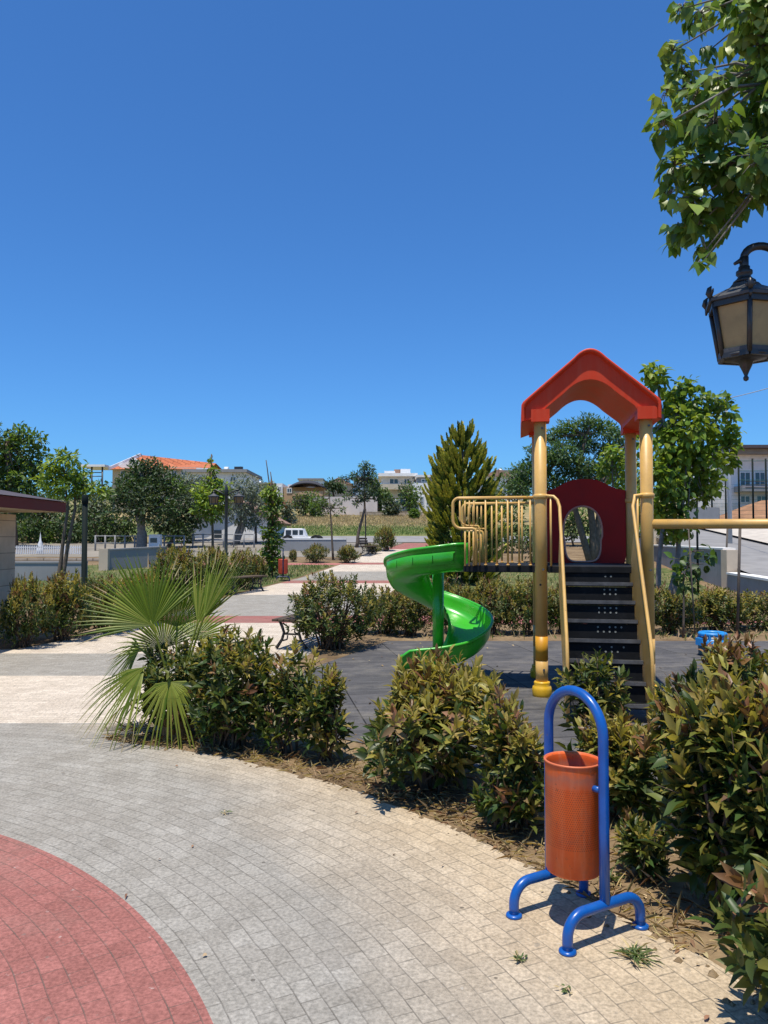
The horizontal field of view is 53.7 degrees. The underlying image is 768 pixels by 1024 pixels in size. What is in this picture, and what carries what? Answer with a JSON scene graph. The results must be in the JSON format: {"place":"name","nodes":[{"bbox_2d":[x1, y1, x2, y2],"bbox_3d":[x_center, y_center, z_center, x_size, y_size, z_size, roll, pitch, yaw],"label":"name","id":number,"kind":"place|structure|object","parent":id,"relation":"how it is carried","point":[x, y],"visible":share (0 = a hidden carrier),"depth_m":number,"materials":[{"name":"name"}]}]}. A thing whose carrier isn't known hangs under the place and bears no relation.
{"place":"outdoors","nodes":[
{"label":"outdoors","id":0,"kind":"place"},
{"bbox_2d":[17,563,332,609],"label":"lawn","id":1,"kind":"structure","parent":0,"point":[91,568],"depth_m":27.20,"materials":[{"name":"green plant"}]},
{"bbox_2d":[29,446,116,585],"bbox_3d":[-9.448,0.134,22.942,2.611,4.338,1.303,0,-2,11],"label":"broadleaf tree","id":2,"kind":"object","parent":1,"relation":"on","point":[57,477],"visible":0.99,"depth_m":22.93,"materials":[{"name":"green plant"}]},
{"bbox_2d":[81,495,88,587],"bbox_3d":[-6.896,0.896,17.479,0.200,2.594,0.195,0,-2,0],"label":"metal post","id":3,"kind":"object","parent":1,"relation":"on","point":[85,501],"visible":0.62,"depth_m":17.45,"materials":[{"name":"metal"}]},
{"bbox_2d":[189,544,229,590],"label":"photinia bush","id":4,"kind":"object","parent":1,"relation":"on","point":[209,554],"visible":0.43,"depth_m":20.39,"materials":[{"name":"green plant"}]},
{"bbox_2d":[187,454,233,560],"bbox_3d":[-6.786,-0.019,29.963,1.860,4.573,1.473,1,-2,-30],"label":"sapling","id":5,"kind":"object","parent":1,"relation":"on","point":[202,503],"visible":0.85,"depth_m":29.85,"materials":[{"name":"green plant"}]},
{"bbox_2d":[208,484,244,569],"bbox_3d":[-5.616,0.621,26.995,1.289,3.250,0.386,0,-2,0],"label":"street lamp","id":6,"kind":"object","parent":1,"relation":"on","point":[213,497],"visible":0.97,"depth_m":26.96,"materials":[{"name":"black metal"}]},
{"bbox_2d":[224,547,263,587],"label":"photinia bush","id":7,"kind":"object","parent":1,"relation":"on","point":[256,563],"visible":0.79,"depth_m":22.04,"materials":[{"name":"green plant"}]},
{"bbox_2d":[256,460,287,577],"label":"column shrub","id":8,"kind":"object","parent":1,"relation":"on","point":[274,501],"visible":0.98,"depth_m":25.89,"materials":[{"name":"green plant"}]},
{"bbox_2d":[15,543,400,556],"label":"pavement","id":9,"kind":"structure","parent":0,"point":[91,552],"depth_m":40.34,"materials":[{"name":"grey concrete"}]},
{"bbox_2d":[16,543,448,649],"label":"path","id":10,"kind":"structure","parent":0,"point":[257,609],"depth_m":16.98,"materials":[{"name":"beige concrete"}]},
{"bbox_2d":[272,611,332,649],"bbox_3d":[-1.218,1.830,11.848,0.524,0.463,1.550,-1,-2,16],"label":"park bench","id":11,"kind":"object","parent":10,"relation":"on","point":[286,618],"visible":0.42,"depth_m":11.28,"materials":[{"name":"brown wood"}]},
{"bbox_2d":[30,526,639,535],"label":"meadow","id":12,"kind":"structure","parent":0,"point":[306,528],"depth_m":52.29,"materials":[{"name":"green plant"}]},
{"bbox_2d":[20,513,684,525],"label":"dry field","id":13,"kind":"structure","parent":0,"point":[526,516],"depth_m":64.11,"materials":[{"name":"beige plant"}]},
{"bbox_2d":[289,489,325,515],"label":"tree","id":14,"kind":"object","parent":13,"relation":"on","point":[300,504],"visible":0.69,"depth_m":69.70,"materials":[{"name":"green plant"}]},
{"bbox_2d":[381,496,402,516],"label":"tree","id":15,"kind":"object","parent":13,"relation":"on","point":[390,506],"visible":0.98,"depth_m":69.74,"materials":[{"name":"green plant"}]},
{"bbox_2d":[394,480,424,511],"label":"tree","id":16,"kind":"object","parent":13,"relation":"on","point":[409,496],"visible":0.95,"depth_m":71.87,"materials":[{"name":"green plant"}]},
{"bbox_2d":[175,536,588,541],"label":"street","id":17,"kind":"structure","parent":0,"point":[398,539],"depth_m":46.34,"materials":[{"name":"grey asphalt"}]},
{"bbox_2d":[0,650,767,1023],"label":"plaza","id":18,"kind":"structure","parent":0,"point":[274,894],"depth_m":3.39,"materials":[{"name":"grey stone"}]},
{"bbox_2d":[118,723,767,1020],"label":"soil clods","id":19,"kind":"object","parent":18,"relation":"on","point":[712,973],"visible":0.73,"depth_m":3.96,"materials":[{"name":"brown soil"}]},
{"bbox_2d":[506,685,648,956],"bbox_3d":[0.827,1.258,3.283,0.482,1.006,0.405,1,-2,-29],"label":"litter bin","id":20,"kind":"object","parent":18,"relation":"on","point":[576,813],"visible":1,"depth_m":3.17,"materials":[{"name":"metal"}]},
{"bbox_2d":[609,938,663,968],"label":"weed","id":21,"kind":"object","parent":18,"relation":"on","point":[634,950],"visible":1,"depth_m":2.97,"materials":[{"name":"plant"}]},
{"bbox_2d":[0,500,767,990],"bbox_3d":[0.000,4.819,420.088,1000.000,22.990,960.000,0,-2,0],"label":"ground","id":22,"kind":"structure","parent":0,"point":[376,638],"depth_m":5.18,"materials":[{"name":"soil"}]},
{"bbox_2d":[0,421,49,548],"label":"broadleaf tree","id":23,"kind":"object","parent":22,"relation":"on","point":[14,470],"visible":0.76,"depth_m":39.86,"materials":[{"name":"green plant"}]},
{"bbox_2d":[0,571,63,647],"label":"photinia bush","id":24,"kind":"object","parent":22,"relation":"on","point":[14,607],"visible":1,"depth_m":11.35,"materials":[{"name":"green plant"}]},
{"bbox_2d":[0,490,65,634],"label":"kiosk","id":25,"kind":"object","parent":22,"relation":"on","point":[12,502],"visible":0.93,"depth_m":13.01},
{"bbox_2d":[17,513,57,542],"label":"dark shrub","id":26,"kind":"object","parent":22,"relation":"on","point":[24,535],"visible":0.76,"depth_m":43.83,"materials":[{"name":"green plant"}]},
{"bbox_2d":[15,546,81,553],"bbox_3d":[-15.451,1.741,34.976,3.348,0.391,0.060,0,-2,0],"label":"picket fence","id":27,"kind":"object","parent":22,"relation":"on","point":[42,548],"visible":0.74,"depth_m":34.95,"materials":[{"name":"white paint"}]},
{"bbox_2d":[17,492,81,541],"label":"olive tree","id":28,"kind":"object","parent":22,"relation":"on","point":[50,516],"visible":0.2,"depth_m":45.37,"materials":[{"name":"green plant"}]},
{"bbox_2d":[15,561,87,580],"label":"wall","id":29,"kind":"structure","parent":22,"relation":"on","point":[42,570],"depth_m":24.82,"materials":[{"name":"grey concrete"}]},
{"bbox_2d":[27,566,101,640],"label":"photinia bush","id":30,"kind":"object","parent":22,"relation":"on","point":[65,598],"visible":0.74,"depth_m":12.10,"materials":[{"name":"green plant"}]},
{"bbox_2d":[44,512,89,543],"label":"dark shrub","id":31,"kind":"object","parent":22,"relation":"on","point":[74,539],"visible":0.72,"depth_m":43.76,"materials":[{"name":"green plant"}]},
{"bbox_2d":[67,493,124,541],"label":"olive tree","id":32,"kind":"object","parent":22,"relation":"on","point":[95,504],"visible":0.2,"depth_m":45.63,"materials":[{"name":"green plant"}]},
{"bbox_2d":[70,573,128,632],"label":"photinia bush","id":33,"kind":"object","parent":22,"relation":"on","point":[94,593],"visible":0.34,"depth_m":13.00,"materials":[{"name":"green plant"}]},
{"bbox_2d":[78,504,122,542],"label":"dark shrub","id":34,"kind":"object","parent":22,"relation":"on","point":[99,522],"visible":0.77,"depth_m":43.84,"materials":[{"name":"green plant"}]},
{"bbox_2d":[104,515,136,542],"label":"dark shrub","id":35,"kind":"object","parent":22,"relation":"on","point":[124,528],"visible":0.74,"depth_m":43.74,"materials":[{"name":"green plant"}]},
{"bbox_2d":[99,546,167,570],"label":"wall","id":36,"kind":"structure","parent":22,"relation":"on","point":[107,557],"depth_m":29.55,"materials":[{"name":"grey concrete"}]},
{"bbox_2d":[94,535,184,550],"bbox_3d":[-12.538,1.622,38.967,4.624,0.860,0.090,0,-2,0],"label":"rail fence","id":37,"kind":"object","parent":22,"relation":"on","point":[134,536],"visible":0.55,"depth_m":38.95,"materials":[{"name":"grey metal"}]},
{"bbox_2d":[105,454,189,546],"bbox_3d":[-11.889,-0.449,38.073,3.635,5.105,3.778,2,-3,-38],"label":"round tree","id":38,"kind":"object","parent":22,"relation":"on","point":[146,489],"visible":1,"depth_m":37.64,"materials":[{"name":"green plant"}]},
{"bbox_2d":[81,453,220,510],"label":"house","id":39,"kind":"structure","parent":22,"relation":"on","point":[121,466],"depth_m":78.23,"materials":[{"name":"concrete"}]},
{"bbox_2d":[130,636,206,729],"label":"photinia bush","id":40,"kind":"object","parent":22,"relation":"on","point":[151,678],"visible":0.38,"depth_m":6.28,"materials":[{"name":"green plant"}]},
{"bbox_2d":[71,542,272,751],"bbox_3d":[-1.764,1.303,6.388,1.641,2.098,1.135,0,-2,0],"label":"fan palm","id":41,"kind":"object","parent":22,"relation":"on","point":[142,609],"visible":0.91,"depth_m":6.32,"materials":[{"name":"plant"}]},
{"bbox_2d":[146,488,209,547],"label":"olive tree","id":42,"kind":"object","parent":22,"relation":"on","point":[188,522],"visible":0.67,"depth_m":40.59,"materials":[{"name":"green plant"}]},
{"bbox_2d":[149,542,210,592],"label":"photinia bush","id":43,"kind":"object","parent":22,"relation":"on","point":[182,558],"visible":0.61,"depth_m":19.58,"materials":[{"name":"green plant"}]},
{"bbox_2d":[175,470,220,540],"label":"olive tree","id":44,"kind":"object","parent":22,"relation":"on","point":[187,479],"visible":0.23,"depth_m":44.60,"materials":[{"name":"green plant"}]},
{"bbox_2d":[183,466,261,510],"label":"house","id":45,"kind":"structure","parent":22,"relation":"on","point":[226,473],"depth_m":72.16,"materials":[{"name":"grey concrete"}]},
{"bbox_2d":[181,622,278,749],"bbox_3d":[-1.236,1.388,6.049,0.790,1.002,1.024,0,-2,0],"label":"photinia bush","id":46,"kind":"object","parent":22,"relation":"on","point":[211,685],"visible":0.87,"depth_m":5.86,"materials":[{"name":"green plant"}]},
{"bbox_2d":[193,500,290,537],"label":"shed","id":47,"kind":"structure","parent":22,"relation":"on","point":[219,528],"depth_m":46.99,"materials":[{"name":"concrete"}]},
{"bbox_2d":[218,472,274,544],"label":"olive tree","id":48,"kind":"object","parent":22,"relation":"on","point":[242,522],"visible":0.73,"depth_m":42.87,"materials":[{"name":"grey plant"}]},
{"bbox_2d":[239,635,325,757],"bbox_3d":[-0.795,1.413,5.879,0.773,0.932,0.575,-1,-2,35],"label":"photinia bush","id":49,"kind":"object","parent":22,"relation":"on","point":[282,686],"visible":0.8,"depth_m":5.78,"materials":[{"name":"green plant"}]},
{"bbox_2d":[276,480,328,507],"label":"house","id":50,"kind":"structure","parent":22,"relation":"on","point":[288,492],"depth_m":86.11,"materials":[{"name":"white paint"}]},
{"bbox_2d":[278,538,346,550],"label":"wall","id":51,"kind":"structure","parent":22,"relation":"on","point":[299,544],"depth_m":38.84,"materials":[{"name":"grey concrete"}]},
{"bbox_2d":[301,543,329,562],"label":"photinia bush","id":52,"kind":"object","parent":22,"relation":"on","point":[312,555],"visible":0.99,"depth_m":32.46,"materials":[{"name":"green plant"}]},
{"bbox_2d":[285,661,358,763],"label":"photinia bush","id":53,"kind":"object","parent":22,"relation":"on","point":[322,718],"visible":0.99,"depth_m":5.53,"materials":[{"name":"green plant"}]},
{"bbox_2d":[314,488,346,559],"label":"sapling","id":54,"kind":"object","parent":22,"relation":"on","point":[328,506],"visible":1,"depth_m":34.00,"materials":[{"name":"green plant"}]},
{"bbox_2d":[283,569,384,650],"bbox_3d":[-0.622,1.467,11.594,1.393,1.235,1.987,-2,-3,37],"label":"photinia bush","id":55,"kind":"object","parent":22,"relation":"on","point":[336,630],"visible":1,"depth_m":11.14,"materials":[{"name":"green plant"}]},
{"bbox_2d":[313,497,376,514],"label":"white wall","id":56,"kind":"structure","parent":22,"relation":"on","point":[352,509],"depth_m":71.86,"materials":[{"name":"white paint"}]},
{"bbox_2d":[334,544,360,562],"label":"photinia bush","id":57,"kind":"object","parent":22,"relation":"on","point":[347,552],"visible":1,"depth_m":32.43,"materials":[{"name":"green plant"}]},
{"bbox_2d":[337,460,383,547],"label":"pine tree","id":58,"kind":"object","parent":22,"relation":"on","point":[367,480],"visible":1,"depth_m":41.01,"materials":[{"name":"green plant"}]},
{"bbox_2d":[358,582,406,634],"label":"photinia bush","id":59,"kind":"object","parent":22,"relation":"on","point":[384,626],"visible":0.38,"depth_m":13.03,"materials":[{"name":"green plant"}]},
{"bbox_2d":[373,525,397,550],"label":"photinia bush","id":60,"kind":"object","parent":22,"relation":"on","point":[385,532],"visible":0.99,"depth_m":38.77,"materials":[{"name":"green plant"}]},
{"bbox_2d":[378,469,417,498],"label":"villa","id":61,"kind":"object","parent":22,"relation":"on","point":[392,480],"visible":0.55,"depth_m":82.12,"materials":[{"name":"white paint"}]},
{"bbox_2d":[384,591,432,635],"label":"photinia bush","id":62,"kind":"object","parent":22,"relation":"on","point":[413,621],"visible":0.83,"depth_m":12.66,"materials":[{"name":"green plant"}]},
{"bbox_2d":[412,475,431,511],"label":"house","id":63,"kind":"structure","parent":22,"relation":"on","point":[420,479],"depth_m":78.14,"materials":[{"name":"grey concrete"}]},
{"bbox_2d":[353,643,514,793],"bbox_3d":[0.365,1.377,5.026,1.135,0.956,1.217,0,-2,0],"label":"photinia bush","id":64,"kind":"object","parent":22,"relation":"on","point":[427,719],"visible":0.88,"depth_m":4.82,"materials":[{"name":"green plant"}]},
{"bbox_2d":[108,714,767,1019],"bbox_3d":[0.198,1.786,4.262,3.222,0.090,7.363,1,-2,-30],"label":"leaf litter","id":65,"kind":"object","parent":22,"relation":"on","point":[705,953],"visible":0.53,"depth_m":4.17,"materials":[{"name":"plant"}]},
{"bbox_2d":[424,573,488,627],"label":"photinia bush","id":66,"kind":"object","parent":22,"relation":"on","point":[457,590],"visible":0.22,"depth_m":13.18,"materials":[{"name":"green plant"}]},
{"bbox_2d":[460,574,521,633],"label":"photinia bush","id":67,"kind":"object","parent":22,"relation":"on","point":[497,600],"visible":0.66,"depth_m":12.99,"materials":[{"name":"green plant"}]},
{"bbox_2d":[469,683,544,833],"bbox_3d":[0.764,1.403,4.324,0.580,0.846,0.681,0,-2,0],"label":"photinia bush","id":68,"kind":"object","parent":22,"relation":"on","point":[510,752],"visible":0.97,"depth_m":4.20,"materials":[{"name":"green plant"}]},
{"bbox_2d":[484,510,531,552],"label":"dark shrub","id":69,"kind":"object","parent":22,"relation":"on","point":[515,527],"visible":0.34,"depth_m":37.80,"materials":[{"name":"green plant"}]},
{"bbox_2d":[503,575,552,634],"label":"photinia bush","id":70,"kind":"object","parent":22,"relation":"on","point":[525,611],"visible":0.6,"depth_m":12.82,"materials":[{"name":"green plant"}]},
{"bbox_2d":[548,582,573,632],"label":"photinia bush","id":71,"kind":"object","parent":22,"relation":"on","point":[555,617],"visible":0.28,"depth_m":13.06,"materials":[{"name":"green plant"}]},
{"bbox_2d":[500,411,638,560],"bbox_3d":[7.384,-0.866,30.085,5.632,6.359,2.810,1,-2,-14],"label":"acacia tree","id":72,"kind":"object","parent":22,"relation":"on","point":[559,455],"visible":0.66,"depth_m":29.92,"materials":[{"name":"green plant"}]},
{"bbox_2d":[564,507,588,545],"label":"dark shrub","id":73,"kind":"object","parent":22,"relation":"on","point":[573,534],"visible":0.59,"depth_m":41.85,"materials":[{"name":"green plant"}]},
{"bbox_2d":[409,571,767,639],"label":"verge grass","id":74,"kind":"structure","parent":22,"relation":"on","point":[663,635],"depth_m":13.52,"materials":[{"name":"plant"}]},
{"bbox_2d":[554,703,675,821],"bbox_3d":[1.439,1.482,4.468,0.597,0.700,0.699,2,-3,-41],"label":"photinia bush","id":75,"kind":"object","parent":22,"relation":"on","point":[633,756],"visible":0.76,"depth_m":4.32,"materials":[{"name":"green plant"}]},
{"bbox_2d":[612,805,675,882],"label":"photinia bush","id":76,"kind":"object","parent":22,"relation":"on","point":[650,858],"visible":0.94,"depth_m":3.65,"materials":[{"name":"green plant"}]},
{"bbox_2d":[654,581,708,633],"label":"photinia bush","id":77,"kind":"object","parent":22,"relation":"on","point":[671,611],"visible":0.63,"depth_m":12.94,"materials":[{"name":"green plant"}]},
{"bbox_2d":[644,658,720,776],"bbox_3d":[1.930,1.370,4.713,0.650,0.939,0.624,0,-2,0],"label":"photinia bush","id":78,"kind":"object","parent":22,"relation":"on","point":[658,706],"visible":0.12,"depth_m":4.68,"materials":[{"name":"green plant"}]},
{"bbox_2d":[664,544,717,637],"bbox_3d":[5.085,1.326,12.566,0.878,1.611,0.457,0,-2,6],"label":"sapling","id":79,"kind":"object","parent":22,"relation":"on","point":[712,560],"visible":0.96,"depth_m":12.55,"materials":[{"name":"green plant"}]},
{"bbox_2d":[636,360,746,618],"bbox_3d":[5.797,-0.341,14.536,2.126,5.071,1.451,1,-2,-28],"label":"broadleaf tree","id":80,"kind":"object","parent":22,"relation":"on","point":[679,466],"visible":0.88,"depth_m":14.39,"materials":[{"name":"green plant"}]},
{"bbox_2d":[654,545,737,588],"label":"retaining wall","id":81,"kind":"structure","parent":22,"relation":"on","point":[716,575],"depth_m":23.47,"materials":[{"name":"grey concrete"}]},
{"bbox_2d":[638,648,767,934],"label":"photinia bush","id":82,"kind":"object","parent":22,"relation":"on","point":[717,780],"visible":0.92,"depth_m":3.27,"materials":[{"name":"green plant"}]},
{"bbox_2d":[641,0,767,275],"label":"broadleaf tree","id":83,"kind":"object","parent":22,"relation":"on","point":[728,175],"visible":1,"depth_m":3.86,"materials":[{"name":"green plant"}]},
{"bbox_2d":[689,507,719,518],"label":"boundary wall","id":84,"kind":"structure","parent":22,"relation":"on","point":[711,513],"depth_m":47.23,"materials":[{"name":"grey concrete"}]},
{"bbox_2d":[685,586,750,630],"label":"photinia bush","id":85,"kind":"object","parent":22,"relation":"on","point":[715,615],"visible":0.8,"depth_m":13.35,"materials":[{"name":"green plant"}]},
{"bbox_2d":[685,445,767,514],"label":"apartment building","id":86,"kind":"structure","parent":22,"relation":"on","point":[758,454],"depth_m":66.11,"materials":[{"name":"grey concrete"}]},
{"bbox_2d":[702,242,767,380],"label":"street lamp","id":87,"kind":"object","parent":22,"relation":"on","point":[737,310],"visible":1,"depth_m":3.81,"materials":[{"name":"black metal"}]},
{"bbox_2d":[736,529,740,634],"bbox_3d":[6.057,1.181,12.967,0.129,1.924,0.050,0,-2,0],"label":"stake","id":88,"kind":"object","parent":22,"relation":"on","point":[738,579],"visible":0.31,"depth_m":12.95,"materials":[{"name":"brown wood"}]},
{"bbox_2d":[711,458,767,518],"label":"fence","id":89,"kind":"object","parent":22,"relation":"on","point":[752,499],"visible":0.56,"depth_m":49.04,"materials":[{"name":"metal"}]},
{"bbox_2d":[712,828,767,1011],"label":"photinia bush","id":90,"kind":"object","parent":22,"relation":"on","point":[751,942],"visible":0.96,"depth_m":2.53,"materials":[{"name":"green plant"}]},
{"bbox_2d":[724,589,767,629],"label":"photinia bush","id":91,"kind":"object","parent":22,"relation":"on","point":[758,608],"visible":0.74,"depth_m":13.59,"materials":[{"name":"green plant"}]},
{"bbox_2d":[726,572,767,600],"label":"retaining wall","id":92,"kind":"structure","parent":22,"relation":"on","point":[754,583],"depth_m":20.00,"materials":[{"name":"grey concrete"}]},
{"bbox_2d":[0,0,767,499],"label":"sky","id":93,"kind":"structure","parent":0,"point":[306,238],"materials":[{"name":"blue"}]},
{"bbox_2d":[279,514,500,534],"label":"meadow grass","id":94,"kind":"structure","parent":0,"point":[348,518],"depth_m":59.26,"materials":[{"name":"plant"}]},
{"bbox_2d":[304,641,767,792],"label":"rubber floor","id":95,"kind":"structure","parent":0,"point":[366,680],"depth_m":9.38,"materials":[{"name":"rubber"}]},
{"bbox_2d":[383,348,767,721],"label":"play tower","id":96,"kind":"structure","parent":95,"relation":"on","point":[605,597],"depth_m":7.94,"materials":[{"name":"yellow paint"}]},
{"bbox_2d":[551,648,635,749],"bbox_3d":[1.532,1.429,5.552,0.567,0.877,0.492,-1,-2,32],"label":"photinia bush","id":97,"kind":"object","parent":95,"relation":"on","point":[594,684],"visible":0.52,"depth_m":5.51,"materials":[{"name":"green plant"}]},
{"bbox_2d":[695,630,728,655],"bbox_3d":[4.626,1.851,10.686,0.407,0.330,0.410,-1,-2,35],"label":"play tub","id":98,"kind":"object","parent":95,"relation":"on","point":[710,634],"visible":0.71,"depth_m":10.61,"materials":[{"name":"blue plastic"}]},
{"bbox_2d":[691,630,767,703],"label":"photinia bush","id":99,"kind":"object","parent":95,"relation":"on","point":[753,662],"visible":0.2,"depth_m":5.72,"materials":[{"name":"green plant"}]},
{"bbox_2d":[430,568,749,613],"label":"lawn","id":100,"kind":"structure","parent":0,"point":[664,570],"depth_m":24.56,"materials":[{"name":"green plant"}]},
{"bbox_2d":[418,418,509,583],"bbox_3d":[2.514,-0.355,24.038,2.932,5.318,3.021,0,-2,0],"label":"conifer","id":101,"kind":"object","parent":100,"relation":"on","point":[451,461],"visible":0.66,"depth_m":23.57,"materials":[{"name":"green plant"}]},
{"bbox_2d":[592,438,639,501],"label":"tree","id":102,"kind":"object","parent":100,"relation":"on","point":[609,459],"visible":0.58,"depth_m":24.07,"materials":[{"name":"green plant"}]},
{"bbox_2d":[639,528,767,575],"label":"road","id":103,"kind":"structure","parent":0,"point":[754,557],"depth_m":29.50,"materials":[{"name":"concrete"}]},
{"bbox_2d":[720,400,732,543],"bbox_3d":[14.072,-1.384,31.067,0.600,6.534,0.180,0,-2,0],"label":"utility pole","id":104,"kind":"object","parent":103,"relation":"on","point":[729,506],"visible":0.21,"depth_m":30.97,"materials":[{"name":"black metal"}]},
{"bbox_2d":[708,529,767,542],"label":"pavement","id":105,"kind":"structure","parent":0,"point":[761,535],"depth_m":35.44,"materials":[{"name":"white concrete"}]},
{"bbox_2d":[720,500,767,518],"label":"earth bank","id":106,"kind":"structure","parent":0,"point":[758,513],"depth_m":58.37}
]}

